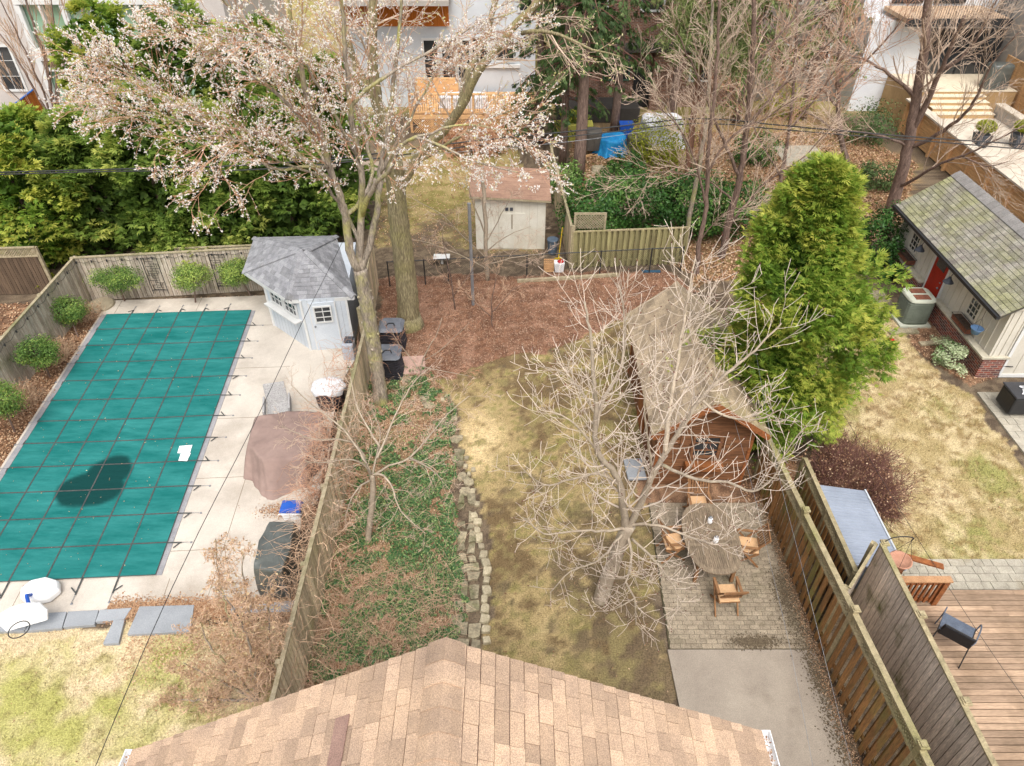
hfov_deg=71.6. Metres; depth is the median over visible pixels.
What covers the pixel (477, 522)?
edging stone
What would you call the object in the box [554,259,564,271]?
storage tub
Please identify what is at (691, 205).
bare tree
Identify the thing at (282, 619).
climbing vine
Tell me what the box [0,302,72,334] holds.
leaf litter
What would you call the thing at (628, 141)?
chair cover
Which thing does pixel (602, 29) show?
spruce tree
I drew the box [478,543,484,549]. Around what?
edging stone
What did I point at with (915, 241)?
window
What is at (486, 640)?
edging stone
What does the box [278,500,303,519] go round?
cool box
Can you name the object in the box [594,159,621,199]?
laurel bush
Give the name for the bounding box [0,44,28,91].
window
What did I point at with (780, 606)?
cable
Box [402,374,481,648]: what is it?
stone edging
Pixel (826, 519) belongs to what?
wooden fence
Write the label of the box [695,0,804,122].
pine tree
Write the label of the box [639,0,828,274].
bare tree
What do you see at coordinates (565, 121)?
spruce tree
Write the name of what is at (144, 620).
stone slab
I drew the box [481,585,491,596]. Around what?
edging stone
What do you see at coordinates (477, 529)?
edging stone
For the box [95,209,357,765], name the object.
cable
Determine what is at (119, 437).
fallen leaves
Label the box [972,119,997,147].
planter
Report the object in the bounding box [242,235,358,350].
pool house
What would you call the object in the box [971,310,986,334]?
hanging basket
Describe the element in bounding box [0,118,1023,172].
cable
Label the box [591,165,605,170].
rock
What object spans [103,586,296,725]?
leaf litter
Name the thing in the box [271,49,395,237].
cedar tree
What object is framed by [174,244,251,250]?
wooden fence
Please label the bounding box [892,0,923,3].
window
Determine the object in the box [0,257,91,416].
wooden fence
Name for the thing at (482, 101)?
furniture cover
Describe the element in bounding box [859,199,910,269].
rhododendron
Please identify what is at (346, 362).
climbing vine
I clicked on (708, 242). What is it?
leaf litter
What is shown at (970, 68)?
sliding door
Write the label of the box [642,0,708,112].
pine tree
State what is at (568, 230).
wooden fence
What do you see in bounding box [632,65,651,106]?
door
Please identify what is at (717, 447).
window
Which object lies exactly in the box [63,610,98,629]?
stone slab
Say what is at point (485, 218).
bare tree
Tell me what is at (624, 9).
spruce tree
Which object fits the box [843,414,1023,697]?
cable
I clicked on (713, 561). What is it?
dining table
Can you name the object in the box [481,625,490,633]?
edging stone
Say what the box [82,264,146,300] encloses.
standard shrub
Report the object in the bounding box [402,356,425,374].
paving slab
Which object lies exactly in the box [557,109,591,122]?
planter shrub
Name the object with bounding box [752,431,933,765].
wooden fence
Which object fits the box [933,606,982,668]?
patio chair
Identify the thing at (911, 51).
house
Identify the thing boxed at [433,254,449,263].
white board
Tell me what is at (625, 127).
recycling box
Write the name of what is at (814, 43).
pine tree
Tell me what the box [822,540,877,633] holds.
privacy screen
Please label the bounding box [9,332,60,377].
standard shrub
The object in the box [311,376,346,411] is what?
covered barrel
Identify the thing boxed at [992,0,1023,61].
house
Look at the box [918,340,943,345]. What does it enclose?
stepping slab
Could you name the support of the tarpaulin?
on the ground at (512, 600)
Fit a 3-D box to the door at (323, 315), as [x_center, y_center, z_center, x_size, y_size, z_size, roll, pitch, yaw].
[-5.928,-1.786,22.613,0.780,1.800,0.130,-6,40,-7]
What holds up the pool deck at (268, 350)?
on the ground at (512, 600)
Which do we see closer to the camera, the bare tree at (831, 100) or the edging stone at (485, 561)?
the edging stone at (485, 561)
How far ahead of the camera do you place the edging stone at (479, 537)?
17.31 m
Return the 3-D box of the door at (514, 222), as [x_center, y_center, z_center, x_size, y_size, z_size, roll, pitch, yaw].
[0.000,-5.957,27.840,1.000,1.500,0.040,0,40,0]
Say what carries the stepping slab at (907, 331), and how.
on the ground at (512, 600)
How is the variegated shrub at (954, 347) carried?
on the ground at (512, 600)
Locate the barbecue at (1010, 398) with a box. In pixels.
[996,382,1023,413]
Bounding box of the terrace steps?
[877,76,1016,128]
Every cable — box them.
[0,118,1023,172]
[0,123,1023,174]
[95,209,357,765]
[316,125,680,161]
[734,420,812,765]
[756,355,851,765]
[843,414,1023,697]
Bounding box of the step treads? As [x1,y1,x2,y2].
[892,74,1016,114]
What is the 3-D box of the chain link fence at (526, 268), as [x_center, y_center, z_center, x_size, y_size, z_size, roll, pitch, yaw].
[0.950,-4.321,26.300,11.001,1.050,0.049,-4,40,-4]
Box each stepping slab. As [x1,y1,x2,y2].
[870,290,895,315]
[887,328,919,334]
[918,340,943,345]
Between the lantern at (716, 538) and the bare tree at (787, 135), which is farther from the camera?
the bare tree at (787, 135)
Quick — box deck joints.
[13,301,289,604]
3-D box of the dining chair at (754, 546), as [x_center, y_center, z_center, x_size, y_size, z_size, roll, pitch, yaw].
[5.561,3.757,16.563,0.670,1.030,0.560,6,40,7]
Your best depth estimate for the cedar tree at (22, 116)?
28.51 m
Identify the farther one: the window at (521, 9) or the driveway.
the window at (521, 9)
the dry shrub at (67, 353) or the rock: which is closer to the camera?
the dry shrub at (67, 353)
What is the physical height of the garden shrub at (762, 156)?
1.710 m
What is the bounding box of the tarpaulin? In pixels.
[592,132,626,158]
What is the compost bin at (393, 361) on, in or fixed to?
on the ground at (512, 600)
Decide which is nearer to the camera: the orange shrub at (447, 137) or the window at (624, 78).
the orange shrub at (447, 137)
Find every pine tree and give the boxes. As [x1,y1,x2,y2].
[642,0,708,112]
[648,0,746,179]
[679,0,779,193]
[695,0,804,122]
[774,0,873,119]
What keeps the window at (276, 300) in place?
in the pool house at (287, 273)
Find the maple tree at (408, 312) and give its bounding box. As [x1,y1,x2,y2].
[284,0,634,333]
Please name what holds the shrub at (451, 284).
on the ground at (512, 600)
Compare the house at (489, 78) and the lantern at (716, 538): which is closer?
the lantern at (716, 538)
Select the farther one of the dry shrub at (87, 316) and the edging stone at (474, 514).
the dry shrub at (87, 316)
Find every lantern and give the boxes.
[707,516,712,523]
[713,535,718,542]
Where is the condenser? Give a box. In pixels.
[889,287,935,327]
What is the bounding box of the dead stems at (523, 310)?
[376,271,682,362]
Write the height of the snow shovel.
1.310 m
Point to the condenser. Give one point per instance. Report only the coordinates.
(916, 305)
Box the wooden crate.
[544,259,553,271]
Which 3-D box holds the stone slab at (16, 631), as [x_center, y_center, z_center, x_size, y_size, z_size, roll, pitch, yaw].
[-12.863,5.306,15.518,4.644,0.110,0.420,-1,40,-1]
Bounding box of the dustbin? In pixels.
[547,236,558,254]
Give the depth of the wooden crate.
26.93 m
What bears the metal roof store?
on the ground at (512, 600)
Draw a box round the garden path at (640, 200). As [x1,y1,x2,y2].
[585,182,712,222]
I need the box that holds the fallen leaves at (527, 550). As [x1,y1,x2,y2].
[9,326,1010,761]
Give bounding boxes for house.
[0,0,292,115]
[119,637,779,765]
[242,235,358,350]
[326,0,538,106]
[550,0,764,122]
[746,0,860,100]
[834,0,1017,110]
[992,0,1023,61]
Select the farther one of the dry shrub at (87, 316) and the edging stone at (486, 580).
the dry shrub at (87, 316)
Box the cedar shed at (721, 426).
[626,281,771,484]
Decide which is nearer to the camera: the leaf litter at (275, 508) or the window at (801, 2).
the leaf litter at (275, 508)
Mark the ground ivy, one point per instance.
(432, 519)
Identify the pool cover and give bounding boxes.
[0,304,263,604]
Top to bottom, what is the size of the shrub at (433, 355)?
2.832 m
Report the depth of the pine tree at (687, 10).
27.89 m
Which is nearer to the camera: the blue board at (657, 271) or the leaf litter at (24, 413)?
the leaf litter at (24, 413)
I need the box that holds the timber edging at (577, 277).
[517,273,618,282]
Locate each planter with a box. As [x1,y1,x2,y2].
[553,120,592,140]
[885,536,913,571]
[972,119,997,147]
[1008,119,1023,147]
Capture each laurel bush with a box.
[553,170,631,245]
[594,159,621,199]
[604,162,689,240]
[644,164,733,242]
[692,172,774,241]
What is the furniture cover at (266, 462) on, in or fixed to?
on the pool deck at (268, 350)
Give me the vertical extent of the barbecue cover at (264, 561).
1.036 m
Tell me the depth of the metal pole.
23.82 m
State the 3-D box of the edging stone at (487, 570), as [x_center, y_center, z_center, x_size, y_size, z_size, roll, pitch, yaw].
[-0.580,4.396,16.613,0.205,0.092,0.257,3,40,4]
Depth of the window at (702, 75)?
40.08 m
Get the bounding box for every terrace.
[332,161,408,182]
[772,145,820,165]
[922,118,1023,214]
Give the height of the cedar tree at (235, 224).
6.451 m
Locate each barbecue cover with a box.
[254,522,304,597]
[586,127,601,150]
[979,61,1014,89]
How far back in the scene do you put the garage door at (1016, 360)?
21.80 m
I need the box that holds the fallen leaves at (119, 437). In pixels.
[0,313,237,566]
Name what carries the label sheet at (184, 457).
on the pool cover
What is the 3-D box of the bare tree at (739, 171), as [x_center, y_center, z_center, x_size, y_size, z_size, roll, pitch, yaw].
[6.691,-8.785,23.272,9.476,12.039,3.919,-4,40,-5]
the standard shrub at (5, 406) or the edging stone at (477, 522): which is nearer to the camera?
the edging stone at (477, 522)
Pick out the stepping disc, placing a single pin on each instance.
(108, 303)
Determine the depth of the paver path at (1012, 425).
20.62 m
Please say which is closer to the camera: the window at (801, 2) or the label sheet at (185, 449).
the label sheet at (185, 449)
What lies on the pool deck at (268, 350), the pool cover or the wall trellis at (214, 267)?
the pool cover
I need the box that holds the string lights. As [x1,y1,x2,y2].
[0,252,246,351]
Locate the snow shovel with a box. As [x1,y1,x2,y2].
[554,227,562,259]
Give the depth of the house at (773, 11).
40.34 m
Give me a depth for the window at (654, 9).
37.86 m
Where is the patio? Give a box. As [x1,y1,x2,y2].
[649,503,811,648]
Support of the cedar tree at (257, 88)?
on the ground at (512, 600)
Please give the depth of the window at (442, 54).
39.54 m
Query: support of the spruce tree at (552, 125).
on the ground at (512, 600)
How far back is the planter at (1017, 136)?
33.02 m
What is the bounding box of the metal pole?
[467,203,474,305]
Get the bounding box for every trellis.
[140,258,168,293]
[208,254,233,289]
[574,212,606,229]
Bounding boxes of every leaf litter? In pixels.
[0,295,255,465]
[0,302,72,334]
[102,589,294,626]
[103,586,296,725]
[252,498,315,520]
[304,354,466,688]
[569,131,918,286]
[742,321,991,517]
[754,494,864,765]
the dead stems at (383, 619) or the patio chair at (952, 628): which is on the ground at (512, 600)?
the dead stems at (383, 619)
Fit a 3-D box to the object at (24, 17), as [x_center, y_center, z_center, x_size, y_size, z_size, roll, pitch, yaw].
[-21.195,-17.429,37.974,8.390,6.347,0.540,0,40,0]
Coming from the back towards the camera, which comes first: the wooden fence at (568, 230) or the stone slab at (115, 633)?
the wooden fence at (568, 230)
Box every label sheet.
[177,445,191,452]
[178,453,190,460]
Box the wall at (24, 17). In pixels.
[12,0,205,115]
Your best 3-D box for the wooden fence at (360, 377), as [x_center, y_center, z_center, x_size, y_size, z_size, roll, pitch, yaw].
[-4.343,3.005,16.921,0.155,1.760,13.102,-1,40,-1]
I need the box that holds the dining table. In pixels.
[681,503,742,581]
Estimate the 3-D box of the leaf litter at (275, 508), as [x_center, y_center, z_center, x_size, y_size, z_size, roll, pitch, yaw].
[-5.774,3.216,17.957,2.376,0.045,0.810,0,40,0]
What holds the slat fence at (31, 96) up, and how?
on the ground at (512, 600)
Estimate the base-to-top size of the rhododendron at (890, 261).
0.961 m
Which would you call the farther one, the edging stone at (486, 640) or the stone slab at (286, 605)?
the stone slab at (286, 605)
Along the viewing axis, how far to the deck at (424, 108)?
37.80 m
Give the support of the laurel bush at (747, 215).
on the ground at (512, 600)
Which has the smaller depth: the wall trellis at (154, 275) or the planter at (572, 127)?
the wall trellis at (154, 275)
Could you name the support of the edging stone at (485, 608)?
on the ground at (512, 600)
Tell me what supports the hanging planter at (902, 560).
hanging from the privacy screen at (936, 703)
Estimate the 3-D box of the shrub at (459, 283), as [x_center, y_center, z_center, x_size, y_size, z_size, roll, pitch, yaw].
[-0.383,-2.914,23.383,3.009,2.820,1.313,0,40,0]
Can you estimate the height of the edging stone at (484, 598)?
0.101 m
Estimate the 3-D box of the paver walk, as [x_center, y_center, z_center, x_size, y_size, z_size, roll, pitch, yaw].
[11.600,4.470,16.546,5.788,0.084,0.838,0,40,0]
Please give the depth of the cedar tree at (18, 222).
25.38 m
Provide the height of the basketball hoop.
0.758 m
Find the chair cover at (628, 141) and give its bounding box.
[627,132,647,155]
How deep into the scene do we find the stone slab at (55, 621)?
15.48 m
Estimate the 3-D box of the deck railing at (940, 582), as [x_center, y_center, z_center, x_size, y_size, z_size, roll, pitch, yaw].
[8.675,4.501,15.369,1.350,0.880,0.150,0,40,0]
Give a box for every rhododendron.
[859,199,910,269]
[874,256,903,282]
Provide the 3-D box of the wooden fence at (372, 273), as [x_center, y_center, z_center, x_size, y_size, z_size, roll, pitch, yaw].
[-4.817,-2.995,23.959,0.155,2.000,4.612,-3,40,-3]
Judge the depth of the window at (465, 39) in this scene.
39.40 m
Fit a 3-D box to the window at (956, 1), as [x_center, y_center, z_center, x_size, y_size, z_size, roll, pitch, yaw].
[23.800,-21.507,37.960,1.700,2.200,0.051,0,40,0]
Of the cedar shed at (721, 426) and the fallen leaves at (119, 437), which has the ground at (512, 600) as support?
the cedar shed at (721, 426)
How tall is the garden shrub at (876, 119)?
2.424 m
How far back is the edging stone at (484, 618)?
15.63 m
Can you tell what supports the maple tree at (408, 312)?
on the ground at (512, 600)
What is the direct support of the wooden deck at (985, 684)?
on the deck base
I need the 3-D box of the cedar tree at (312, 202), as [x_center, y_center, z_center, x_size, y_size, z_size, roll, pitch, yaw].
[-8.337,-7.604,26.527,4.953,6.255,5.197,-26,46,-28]
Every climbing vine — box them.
[202,483,364,713]
[271,386,384,548]
[300,327,400,437]
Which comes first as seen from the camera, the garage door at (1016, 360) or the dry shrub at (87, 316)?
the garage door at (1016, 360)
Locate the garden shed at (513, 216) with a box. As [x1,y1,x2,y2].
[469,165,550,248]
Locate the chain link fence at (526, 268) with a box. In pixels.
[386,246,684,285]
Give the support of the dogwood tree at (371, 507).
on the ground at (512, 600)
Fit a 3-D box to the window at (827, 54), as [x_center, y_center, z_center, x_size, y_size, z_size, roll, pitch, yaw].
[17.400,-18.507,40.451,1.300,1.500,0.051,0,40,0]
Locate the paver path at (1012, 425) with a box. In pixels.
[976,392,1023,454]
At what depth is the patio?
15.97 m
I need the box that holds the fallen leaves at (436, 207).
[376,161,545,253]
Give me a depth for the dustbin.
27.73 m
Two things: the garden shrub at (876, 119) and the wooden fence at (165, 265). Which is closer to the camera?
the wooden fence at (165, 265)
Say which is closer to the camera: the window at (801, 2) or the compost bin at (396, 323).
the compost bin at (396, 323)
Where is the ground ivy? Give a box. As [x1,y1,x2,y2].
[306,366,469,681]
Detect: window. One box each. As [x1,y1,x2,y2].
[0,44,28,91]
[269,291,284,309]
[283,301,298,318]
[421,38,440,76]
[439,38,455,76]
[455,38,472,79]
[469,36,489,58]
[494,36,514,61]
[518,0,538,12]
[603,53,631,80]
[640,0,665,11]
[688,53,708,81]
[689,435,723,457]
[766,44,793,71]
[788,0,803,4]
[804,44,831,71]
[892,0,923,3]
[907,231,921,254]
[935,0,965,3]
[964,295,982,322]
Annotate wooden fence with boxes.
[0,246,52,294]
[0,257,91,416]
[72,247,263,300]
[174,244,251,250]
[269,325,370,700]
[356,246,378,334]
[550,144,574,267]
[571,226,689,267]
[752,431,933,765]
[790,457,857,607]
[1005,54,1023,114]
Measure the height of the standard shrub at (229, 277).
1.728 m
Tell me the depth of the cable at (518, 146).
25.80 m
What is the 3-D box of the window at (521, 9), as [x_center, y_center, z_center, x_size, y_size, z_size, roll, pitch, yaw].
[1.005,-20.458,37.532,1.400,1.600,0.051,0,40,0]
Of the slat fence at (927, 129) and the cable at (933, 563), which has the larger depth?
the slat fence at (927, 129)
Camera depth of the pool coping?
20.27 m
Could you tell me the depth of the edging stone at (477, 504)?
18.13 m
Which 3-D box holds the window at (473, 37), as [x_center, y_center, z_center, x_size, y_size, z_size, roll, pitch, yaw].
[-1.792,-18.420,39.223,1.150,1.350,0.051,0,40,0]
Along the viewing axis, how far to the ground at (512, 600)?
18.90 m
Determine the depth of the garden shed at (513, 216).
27.53 m
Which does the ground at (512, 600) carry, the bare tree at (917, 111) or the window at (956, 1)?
the bare tree at (917, 111)
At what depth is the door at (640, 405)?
19.89 m
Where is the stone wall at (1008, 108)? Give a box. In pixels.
[994,103,1023,130]
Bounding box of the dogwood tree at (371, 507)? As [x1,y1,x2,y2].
[273,356,501,552]
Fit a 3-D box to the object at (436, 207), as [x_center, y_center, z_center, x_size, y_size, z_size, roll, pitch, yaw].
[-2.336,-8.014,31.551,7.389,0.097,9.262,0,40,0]
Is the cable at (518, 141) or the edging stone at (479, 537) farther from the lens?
the cable at (518, 141)
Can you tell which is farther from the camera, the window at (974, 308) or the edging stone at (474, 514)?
the window at (974, 308)
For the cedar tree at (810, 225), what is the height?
8.402 m
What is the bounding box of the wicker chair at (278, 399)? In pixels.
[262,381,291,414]
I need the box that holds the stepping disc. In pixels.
[88,297,114,312]
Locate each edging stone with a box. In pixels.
[471,512,477,517]
[473,518,481,526]
[474,501,479,506]
[474,526,480,533]
[476,532,482,542]
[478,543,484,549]
[479,550,487,558]
[479,613,489,624]
[480,603,489,614]
[481,558,490,568]
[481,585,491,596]
[481,594,487,603]
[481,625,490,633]
[482,566,491,576]
[482,576,489,584]
[482,636,490,644]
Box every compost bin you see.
[378,318,406,352]
[381,344,404,380]
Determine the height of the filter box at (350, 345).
0.670 m
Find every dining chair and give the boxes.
[655,519,685,563]
[682,477,712,506]
[710,576,748,616]
[737,523,771,567]
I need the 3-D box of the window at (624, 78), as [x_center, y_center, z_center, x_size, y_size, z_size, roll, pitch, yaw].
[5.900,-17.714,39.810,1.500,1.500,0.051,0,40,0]
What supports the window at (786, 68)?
in the house at (773, 11)
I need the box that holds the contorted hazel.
[145,531,295,721]
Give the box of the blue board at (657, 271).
[642,270,660,272]
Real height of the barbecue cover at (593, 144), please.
0.966 m
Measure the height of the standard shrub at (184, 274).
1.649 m
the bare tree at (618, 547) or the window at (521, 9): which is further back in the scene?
the window at (521, 9)
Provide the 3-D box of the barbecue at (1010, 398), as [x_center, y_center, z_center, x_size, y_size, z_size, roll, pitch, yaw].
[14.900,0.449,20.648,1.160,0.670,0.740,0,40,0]
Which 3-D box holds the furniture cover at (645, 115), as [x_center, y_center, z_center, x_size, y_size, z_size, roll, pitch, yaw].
[7.763,-13.076,36.694,2.489,1.222,2.503,0,40,0]
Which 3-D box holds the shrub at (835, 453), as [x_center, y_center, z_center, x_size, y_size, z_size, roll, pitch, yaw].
[8.960,2.416,18.445,3.398,1.742,3.935,0,40,0]
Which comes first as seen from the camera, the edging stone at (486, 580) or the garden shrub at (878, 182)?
the edging stone at (486, 580)
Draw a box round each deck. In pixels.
[0,295,355,612]
[408,77,536,132]
[910,590,1023,765]
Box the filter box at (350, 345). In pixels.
[341,336,356,359]
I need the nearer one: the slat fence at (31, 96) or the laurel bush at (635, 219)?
the laurel bush at (635, 219)
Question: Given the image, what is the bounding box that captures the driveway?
[667,649,855,765]
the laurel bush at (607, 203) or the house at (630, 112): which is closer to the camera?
the laurel bush at (607, 203)
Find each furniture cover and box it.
[243,411,330,499]
[440,91,488,108]
[639,112,684,149]
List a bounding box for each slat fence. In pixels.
[15,89,43,112]
[897,98,1023,222]
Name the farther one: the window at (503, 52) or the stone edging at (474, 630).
the window at (503, 52)
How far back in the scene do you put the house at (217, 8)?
37.52 m
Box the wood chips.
[378,268,695,377]
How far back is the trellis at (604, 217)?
26.37 m
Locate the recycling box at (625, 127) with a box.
[619,121,633,137]
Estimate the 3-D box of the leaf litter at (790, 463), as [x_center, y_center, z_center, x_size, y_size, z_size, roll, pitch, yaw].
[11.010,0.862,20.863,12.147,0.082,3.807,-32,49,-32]
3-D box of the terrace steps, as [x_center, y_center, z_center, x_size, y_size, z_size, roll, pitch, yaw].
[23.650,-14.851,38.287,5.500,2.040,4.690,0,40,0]
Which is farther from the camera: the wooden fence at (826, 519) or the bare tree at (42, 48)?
the bare tree at (42, 48)
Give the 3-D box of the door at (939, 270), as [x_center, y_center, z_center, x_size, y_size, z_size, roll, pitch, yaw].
[14.482,-3.454,24.394,0.125,1.950,0.850,0,40,0]
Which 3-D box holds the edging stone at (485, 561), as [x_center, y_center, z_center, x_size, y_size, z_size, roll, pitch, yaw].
[-0.613,4.252,16.789,0.210,0.088,0.276,-10,41,-12]
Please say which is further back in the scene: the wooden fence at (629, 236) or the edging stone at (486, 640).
the wooden fence at (629, 236)
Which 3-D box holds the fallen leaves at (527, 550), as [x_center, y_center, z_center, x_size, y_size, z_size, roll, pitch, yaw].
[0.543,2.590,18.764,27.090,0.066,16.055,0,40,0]
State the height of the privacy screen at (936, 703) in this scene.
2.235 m
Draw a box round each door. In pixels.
[308,301,341,349]
[499,213,524,247]
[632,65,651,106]
[637,388,645,435]
[924,257,948,297]
[925,28,1007,73]
[1002,335,1023,373]
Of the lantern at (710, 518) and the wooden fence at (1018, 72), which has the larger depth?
the wooden fence at (1018, 72)
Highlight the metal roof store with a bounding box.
[812,485,906,588]
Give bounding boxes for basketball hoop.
[0,577,60,638]
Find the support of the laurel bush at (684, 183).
on the ground at (512, 600)
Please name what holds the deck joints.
on the pool deck at (268, 350)
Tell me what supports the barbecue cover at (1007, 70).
on the step treads
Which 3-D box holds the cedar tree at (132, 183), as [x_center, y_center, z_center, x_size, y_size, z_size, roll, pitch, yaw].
[-13.384,-7.782,26.289,4.104,6.791,6.175,-23,45,-25]
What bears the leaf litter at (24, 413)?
on the ground at (512, 600)
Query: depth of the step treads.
37.31 m
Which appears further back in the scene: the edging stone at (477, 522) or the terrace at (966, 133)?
the terrace at (966, 133)
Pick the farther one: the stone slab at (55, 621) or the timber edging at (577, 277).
the timber edging at (577, 277)
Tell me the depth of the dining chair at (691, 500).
17.56 m
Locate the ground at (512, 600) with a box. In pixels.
[0,0,1023,765]
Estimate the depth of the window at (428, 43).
39.33 m
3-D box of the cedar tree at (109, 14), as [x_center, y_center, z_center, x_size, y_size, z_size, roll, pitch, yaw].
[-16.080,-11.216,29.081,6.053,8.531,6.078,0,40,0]
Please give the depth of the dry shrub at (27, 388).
21.01 m
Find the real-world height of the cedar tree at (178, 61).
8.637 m
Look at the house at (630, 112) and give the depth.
39.69 m
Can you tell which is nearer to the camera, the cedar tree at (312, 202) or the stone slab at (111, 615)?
the stone slab at (111, 615)
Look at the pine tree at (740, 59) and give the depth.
27.27 m
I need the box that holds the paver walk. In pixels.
[901,559,1023,589]
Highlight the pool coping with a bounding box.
[0,310,254,574]
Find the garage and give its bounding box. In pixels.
[886,171,1023,377]
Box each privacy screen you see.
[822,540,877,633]
[851,539,998,765]
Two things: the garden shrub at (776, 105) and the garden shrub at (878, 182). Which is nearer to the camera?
the garden shrub at (878, 182)
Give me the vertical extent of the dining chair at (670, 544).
1.030 m
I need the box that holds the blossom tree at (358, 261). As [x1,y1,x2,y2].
[26,0,575,406]
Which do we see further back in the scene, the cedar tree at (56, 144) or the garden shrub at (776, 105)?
the garden shrub at (776, 105)
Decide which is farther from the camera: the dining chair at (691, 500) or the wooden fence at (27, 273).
the wooden fence at (27, 273)
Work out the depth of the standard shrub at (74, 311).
23.31 m
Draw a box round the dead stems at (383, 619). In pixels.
[277,550,479,688]
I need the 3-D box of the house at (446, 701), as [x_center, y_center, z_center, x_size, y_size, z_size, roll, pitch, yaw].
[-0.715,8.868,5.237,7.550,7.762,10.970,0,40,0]
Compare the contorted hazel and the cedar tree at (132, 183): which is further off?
the cedar tree at (132, 183)
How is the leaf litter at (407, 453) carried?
on the ground at (512, 600)
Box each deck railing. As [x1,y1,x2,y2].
[900,553,943,573]
[902,576,953,604]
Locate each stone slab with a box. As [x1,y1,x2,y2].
[0,626,27,633]
[25,612,66,632]
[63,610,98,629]
[95,608,131,623]
[103,620,125,645]
[127,605,193,635]
[231,601,292,614]
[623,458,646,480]
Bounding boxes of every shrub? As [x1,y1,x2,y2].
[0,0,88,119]
[0,378,29,431]
[1,376,55,422]
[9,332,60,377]
[34,328,79,374]
[49,294,90,336]
[71,300,105,327]
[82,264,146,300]
[168,260,215,302]
[214,255,251,295]
[377,308,484,386]
[415,230,495,309]
[436,113,516,164]
[455,257,545,326]
[542,157,589,203]
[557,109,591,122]
[621,108,697,170]
[727,126,784,167]
[756,80,814,120]
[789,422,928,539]
[830,96,906,147]
[857,158,898,192]
[930,333,971,377]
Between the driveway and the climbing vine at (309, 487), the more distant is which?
the climbing vine at (309, 487)
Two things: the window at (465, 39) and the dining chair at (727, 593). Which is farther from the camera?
the window at (465, 39)
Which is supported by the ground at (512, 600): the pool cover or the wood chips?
the wood chips
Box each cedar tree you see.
[0,100,67,206]
[0,120,98,270]
[16,103,155,262]
[37,0,186,206]
[74,76,216,252]
[112,0,265,190]
[147,94,281,264]
[196,11,346,218]
[218,91,356,236]
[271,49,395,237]
[665,147,914,476]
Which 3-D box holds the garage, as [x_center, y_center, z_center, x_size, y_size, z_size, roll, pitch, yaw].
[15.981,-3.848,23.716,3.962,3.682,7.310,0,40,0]
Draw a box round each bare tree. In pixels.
[406,153,557,280]
[487,217,830,651]
[574,0,878,258]
[596,0,758,252]
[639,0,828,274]
[696,0,949,164]
[707,0,874,182]
[748,0,1023,216]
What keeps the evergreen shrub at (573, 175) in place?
on the ground at (512, 600)
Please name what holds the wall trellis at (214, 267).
attached to the wooden fence at (165, 265)
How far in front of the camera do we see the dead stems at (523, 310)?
24.88 m
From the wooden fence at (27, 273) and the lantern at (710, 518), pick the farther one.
the wooden fence at (27, 273)
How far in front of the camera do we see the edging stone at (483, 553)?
16.91 m
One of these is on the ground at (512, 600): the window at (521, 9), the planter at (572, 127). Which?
the planter at (572, 127)
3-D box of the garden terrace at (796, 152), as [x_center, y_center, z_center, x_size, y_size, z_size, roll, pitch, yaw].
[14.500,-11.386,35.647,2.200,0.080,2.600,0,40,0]
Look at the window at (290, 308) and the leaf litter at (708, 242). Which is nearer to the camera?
the window at (290, 308)
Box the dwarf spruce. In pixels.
[606,148,646,179]
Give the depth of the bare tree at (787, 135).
26.37 m
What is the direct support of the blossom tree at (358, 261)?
on the ground at (512, 600)
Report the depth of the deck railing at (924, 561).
15.45 m
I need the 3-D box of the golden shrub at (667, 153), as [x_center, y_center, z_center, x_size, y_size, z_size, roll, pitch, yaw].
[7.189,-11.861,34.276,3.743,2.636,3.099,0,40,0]
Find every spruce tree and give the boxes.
[499,0,576,146]
[523,0,610,167]
[534,0,643,183]
[579,0,663,131]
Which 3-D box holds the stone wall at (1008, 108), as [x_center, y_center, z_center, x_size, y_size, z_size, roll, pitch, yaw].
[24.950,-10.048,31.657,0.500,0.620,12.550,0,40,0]

